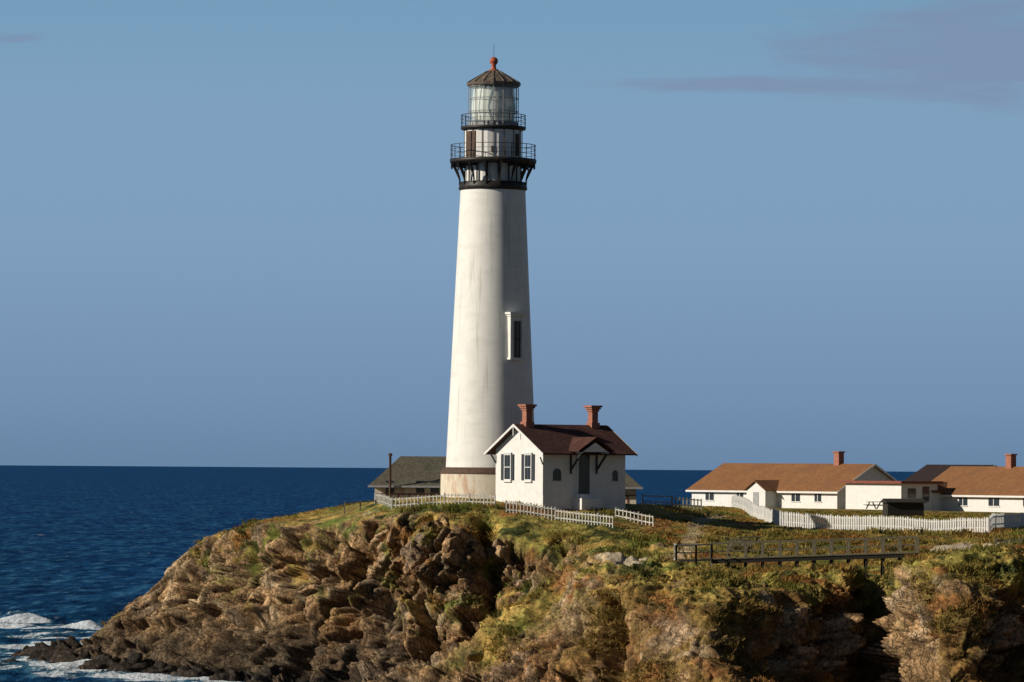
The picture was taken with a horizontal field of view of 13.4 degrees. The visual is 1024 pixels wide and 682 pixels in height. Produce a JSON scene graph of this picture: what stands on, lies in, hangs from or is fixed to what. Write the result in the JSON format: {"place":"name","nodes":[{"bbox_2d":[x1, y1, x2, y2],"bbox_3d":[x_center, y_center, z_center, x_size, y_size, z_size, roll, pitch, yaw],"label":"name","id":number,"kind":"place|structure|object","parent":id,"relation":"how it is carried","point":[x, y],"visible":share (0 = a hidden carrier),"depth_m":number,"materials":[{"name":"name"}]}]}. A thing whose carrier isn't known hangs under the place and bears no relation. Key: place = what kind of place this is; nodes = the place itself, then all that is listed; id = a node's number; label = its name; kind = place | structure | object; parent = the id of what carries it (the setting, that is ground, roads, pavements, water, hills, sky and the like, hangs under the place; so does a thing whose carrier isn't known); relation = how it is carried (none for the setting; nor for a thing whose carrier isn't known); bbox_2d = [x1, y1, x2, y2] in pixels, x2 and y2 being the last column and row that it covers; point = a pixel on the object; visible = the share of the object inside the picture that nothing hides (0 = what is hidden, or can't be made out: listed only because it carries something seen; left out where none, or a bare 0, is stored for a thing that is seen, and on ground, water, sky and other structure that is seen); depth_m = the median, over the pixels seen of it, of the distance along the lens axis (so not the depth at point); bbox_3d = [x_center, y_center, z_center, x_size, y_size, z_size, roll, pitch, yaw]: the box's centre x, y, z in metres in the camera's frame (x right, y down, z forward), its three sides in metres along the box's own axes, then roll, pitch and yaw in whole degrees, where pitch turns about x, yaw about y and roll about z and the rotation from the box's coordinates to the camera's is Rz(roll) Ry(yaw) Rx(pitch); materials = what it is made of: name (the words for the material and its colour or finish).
{"place":"outdoors","nodes":[
{"label":"outdoors","id":0,"kind":"place"},
{"bbox_2d":[0,465,914,681],"bbox_3d":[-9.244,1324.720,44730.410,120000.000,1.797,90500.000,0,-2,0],"label":"sea water","id":1,"kind":"structure","parent":0,"point":[85,551],"depth_m":1281.57,"materials":[{"name":"blue liquid"}]},
{"bbox_2d":[0,0,1023,471],"label":"sky","id":2,"kind":"structure","parent":0,"point":[759,231],"materials":[{"name":"blue"}]},
{"bbox_2d":[48,496,1023,681],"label":"headland terrain","id":3,"kind":"structure","parent":0,"point":[185,610],"depth_m":328.97,"materials":[{"name":"brown stone"}]},
{"bbox_2d":[1,635,296,681],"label":"shore rocks","id":4,"kind":"object","parent":3,"relation":"on","point":[65,648],"visible":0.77,"depth_m":353.62,"materials":[{"name":"stone"}]},
{"bbox_2d":[344,500,376,513],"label":"wire fence","id":5,"kind":"object","parent":3,"relation":"on","point":[360,503],"visible":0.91,"depth_m":350.26,"materials":[{"name":"grey metal"}]},
{"bbox_2d":[388,453,391,496],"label":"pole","id":6,"kind":"object","parent":3,"relation":"on","point":[389,454],"visible":0.82,"depth_m":356.99,"materials":[{"name":"grey metal"}]},
{"bbox_2d":[374,493,495,508],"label":"picket fence","id":7,"kind":"object","parent":3,"relation":"on","point":[384,499],"visible":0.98,"depth_m":342.87,"materials":[{"name":"white wood"}]},
{"bbox_2d":[440,57,535,498],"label":"lighthouse","id":8,"kind":"object","parent":3,"relation":"on","point":[491,383],"visible":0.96,"depth_m":347.82,"materials":[{"name":"white paint"}]},
{"bbox_2d":[464,129,522,156],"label":"watch room doors","id":9,"kind":"structure","parent":8,"relation":"in","point":[470,135],"depth_m":349.12,"materials":[{"name":"metal"}]},
{"bbox_2d":[513,321,520,357],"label":"window glass","id":10,"kind":"structure","parent":8,"relation":"in","point":[518,322],"depth_m":347.59,"materials":[{"name":"black glass"}]},
{"bbox_2d":[375,487,635,503],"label":"walls","id":11,"kind":"structure","parent":3,"relation":"on","point":[632,499],"depth_m":357.79,"materials":[{"name":"paint"}]},
{"bbox_2d":[386,481,438,492],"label":"windows","id":12,"kind":"structure","parent":11,"relation":"attached to","point":[421,490],"depth_m":357.75,"materials":[{"name":"black glass"}]},
{"bbox_2d":[370,456,640,486],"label":"roof","id":13,"kind":"structure","parent":11,"relation":"on","point":[408,470],"depth_m":359.54,"materials":[{"name":"grey"}]},
{"bbox_2d":[368,485,642,488],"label":"gutter","id":14,"kind":"object","parent":13,"relation":"attached to","point":[440,486],"visible":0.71,"depth_m":357.24,"materials":[{"name":"grey paint"}]},
{"bbox_2d":[376,493,635,503],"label":"trim","id":15,"kind":"structure","parent":11,"relation":"attached to","point":[420,494],"depth_m":357.72,"materials":[{"name":"white wood"}]},
{"bbox_2d":[506,500,612,527],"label":"picket fence","id":16,"kind":"object","parent":3,"relation":"on","point":[561,511],"visible":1,"depth_m":335.86,"materials":[{"name":"white wood"}]},
{"bbox_2d":[484,404,637,511],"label":"white cottage","id":17,"kind":"structure","parent":3,"relation":"on","point":[576,467],"depth_m":341.32,"materials":[{"name":"paint"}]},
{"bbox_2d":[504,455,617,493],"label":"windows and door","id":18,"kind":"structure","parent":17,"relation":"in","point":[584,461],"depth_m":341.04,"materials":[{"name":"black glass"}]},
{"bbox_2d":[100,500,1023,681],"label":"coastal scrub","id":19,"kind":"object","parent":3,"relation":"on","point":[789,583],"visible":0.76,"depth_m":297.44,"materials":[{"name":"green plant"}]},
{"bbox_2d":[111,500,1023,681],"bbox_3d":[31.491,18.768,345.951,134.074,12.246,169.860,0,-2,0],"label":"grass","id":20,"kind":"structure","parent":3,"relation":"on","point":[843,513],"depth_m":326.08,"materials":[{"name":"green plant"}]},
{"bbox_2d":[615,507,653,525],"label":"picket fence","id":21,"kind":"object","parent":3,"relation":"on","point":[634,513],"visible":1,"depth_m":336.74,"materials":[{"name":"white wood"}]},
{"bbox_2d":[642,494,701,509],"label":"post and rail fence","id":22,"kind":"object","parent":3,"relation":"on","point":[682,504],"visible":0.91,"depth_m":366.21,"materials":[{"name":"grey wood"}]},
{"bbox_2d":[730,539,753,551],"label":"picnic table","id":23,"kind":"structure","parent":3,"relation":"on","point":[733,545],"depth_m":321.13,"materials":[{"name":"grey wood"}]},
{"bbox_2d":[734,536,762,544],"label":"picnic table","id":24,"kind":"object","parent":3,"relation":"on","point":[757,538],"visible":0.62,"depth_m":325.83,"materials":[{"name":"grey wood"}]},
{"bbox_2d":[747,482,776,507],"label":"porch walls","id":25,"kind":"structure","parent":3,"relation":"on","point":[767,499],"depth_m":480.52,"materials":[{"name":"white paint"}]},
{"bbox_2d":[753,492,758,504],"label":"porch door","id":26,"kind":"structure","parent":25,"relation":"in","point":[755,497],"depth_m":480.86,"materials":[{"name":"white wood"}]},
{"bbox_2d":[692,467,891,508],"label":"walls","id":27,"kind":"structure","parent":3,"relation":"on","point":[833,501],"depth_m":477.96,"materials":[{"name":"white paint"}]},
{"bbox_2d":[705,492,820,501],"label":"windows","id":28,"kind":"structure","parent":27,"relation":"attached to","point":[792,496],"depth_m":478.90,"materials":[{"name":"black glass"}]},
{"bbox_2d":[705,492,821,502],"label":"window frames","id":29,"kind":"structure","parent":27,"relation":"attached to","point":[791,501],"depth_m":478.61,"materials":[{"name":"white paint"}]},
{"bbox_2d":[686,463,893,491],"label":"roof","id":30,"kind":"structure","parent":27,"relation":"on","point":[789,477],"depth_m":484.47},
{"bbox_2d":[743,480,778,490],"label":"porch roof","id":31,"kind":"structure","parent":30,"relation":"attached to","point":[768,485],"depth_m":481.13,"materials":[{"name":"brown"}]},
{"bbox_2d":[686,464,897,493],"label":"fascia","id":32,"kind":"structure","parent":30,"relation":"attached to","point":[863,473],"depth_m":478.00,"materials":[{"name":"white paint"}]},
{"bbox_2d":[832,451,844,465],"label":"chimney","id":33,"kind":"object","parent":30,"relation":"on","point":[838,458],"visible":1,"depth_m":480.93,"materials":[{"name":"brick"}]},
{"bbox_2d":[674,536,918,578],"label":"wooden footbridge","id":34,"kind":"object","parent":3,"relation":"on","point":[830,557],"visible":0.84,"depth_m":305.65,"materials":[{"name":"brown wood"}]},
{"bbox_2d":[863,502,882,508],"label":"picnic table","id":35,"kind":"object","parent":3,"relation":"on","point":[873,504],"visible":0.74,"depth_m":454.84,"materials":[{"name":"grey wood"}]},
{"bbox_2d":[731,495,1023,531],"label":"picket fence","id":36,"kind":"object","parent":3,"relation":"on","point":[775,516],"visible":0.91,"depth_m":350.97,"materials":[{"name":"white paint"}]},
{"bbox_2d":[840,480,942,510],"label":"flat roofed annex","id":37,"kind":"object","parent":3,"relation":"on","point":[859,494],"visible":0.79,"depth_m":464.41,"materials":[{"name":"white paint"}]},
{"bbox_2d":[908,487,928,501],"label":"windows","id":38,"kind":"structure","parent":37,"relation":"in","point":[925,490],"depth_m":463.76,"materials":[{"name":"black glass"}]},
{"bbox_2d":[880,498,926,516],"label":"dark shed","id":39,"kind":"structure","parent":3,"relation":"on","point":[903,507],"depth_m":398.79,"materials":[{"name":"grey wood"}]},
{"bbox_2d":[933,493,943,510],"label":"porch walls","id":40,"kind":"structure","parent":3,"relation":"on","point":[938,502],"depth_m":465.27,"materials":[{"name":"white paint"}]},
{"bbox_2d":[944,497,1023,512],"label":"walls","id":41,"kind":"structure","parent":3,"relation":"on","point":[980,504],"depth_m":461.39,"materials":[{"name":"white paint"}]},
{"bbox_2d":[932,466,1023,495],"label":"roof","id":42,"kind":"structure","parent":41,"relation":"on","point":[983,480],"depth_m":464.62,"materials":[{"name":"brown"}]},
{"bbox_2d":[931,482,946,492],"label":"porch roof","id":43,"kind":"structure","parent":42,"relation":"on","point":[942,488],"depth_m":466.04,"materials":[{"name":"brown"}]},
{"bbox_2d":[941,495,1023,497],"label":"fascia","id":44,"kind":"structure","parent":42,"relation":"attached to","point":[981,496],"depth_m":460.98,"materials":[{"name":"white paint"}]},
{"bbox_2d":[1004,454,1017,468],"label":"chimney","id":45,"kind":"object","parent":42,"relation":"on","point":[1010,461],"visible":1,"depth_m":465.36,"materials":[{"name":"brick"}]},
{"bbox_2d":[958,497,1023,506],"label":"window frames","id":46,"kind":"structure","parent":41,"relation":"attached to","point":[988,506],"depth_m":460.16,"materials":[{"name":"white paint"}]},
{"bbox_2d":[959,497,1023,505],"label":"windows","id":47,"kind":"structure","parent":46,"relation":"attached to","point":[990,501],"depth_m":460.55,"materials":[{"name":"black glass"}]},
{"bbox_2d":[994,537,1023,542],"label":"timbers","id":48,"kind":"object","parent":3,"relation":"on","point":[1006,541],"visible":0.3,"depth_m":317.61,"materials":[{"name":"brown wood"}]},
{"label":"walls","id":49,"kind":"object","parent":3,"relation":"on","visible":0},
{"bbox_2d":[904,464,993,480],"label":"roof","id":50,"kind":"structure","parent":49,"relation":"on","point":[928,472],"depth_m":504.28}
]}

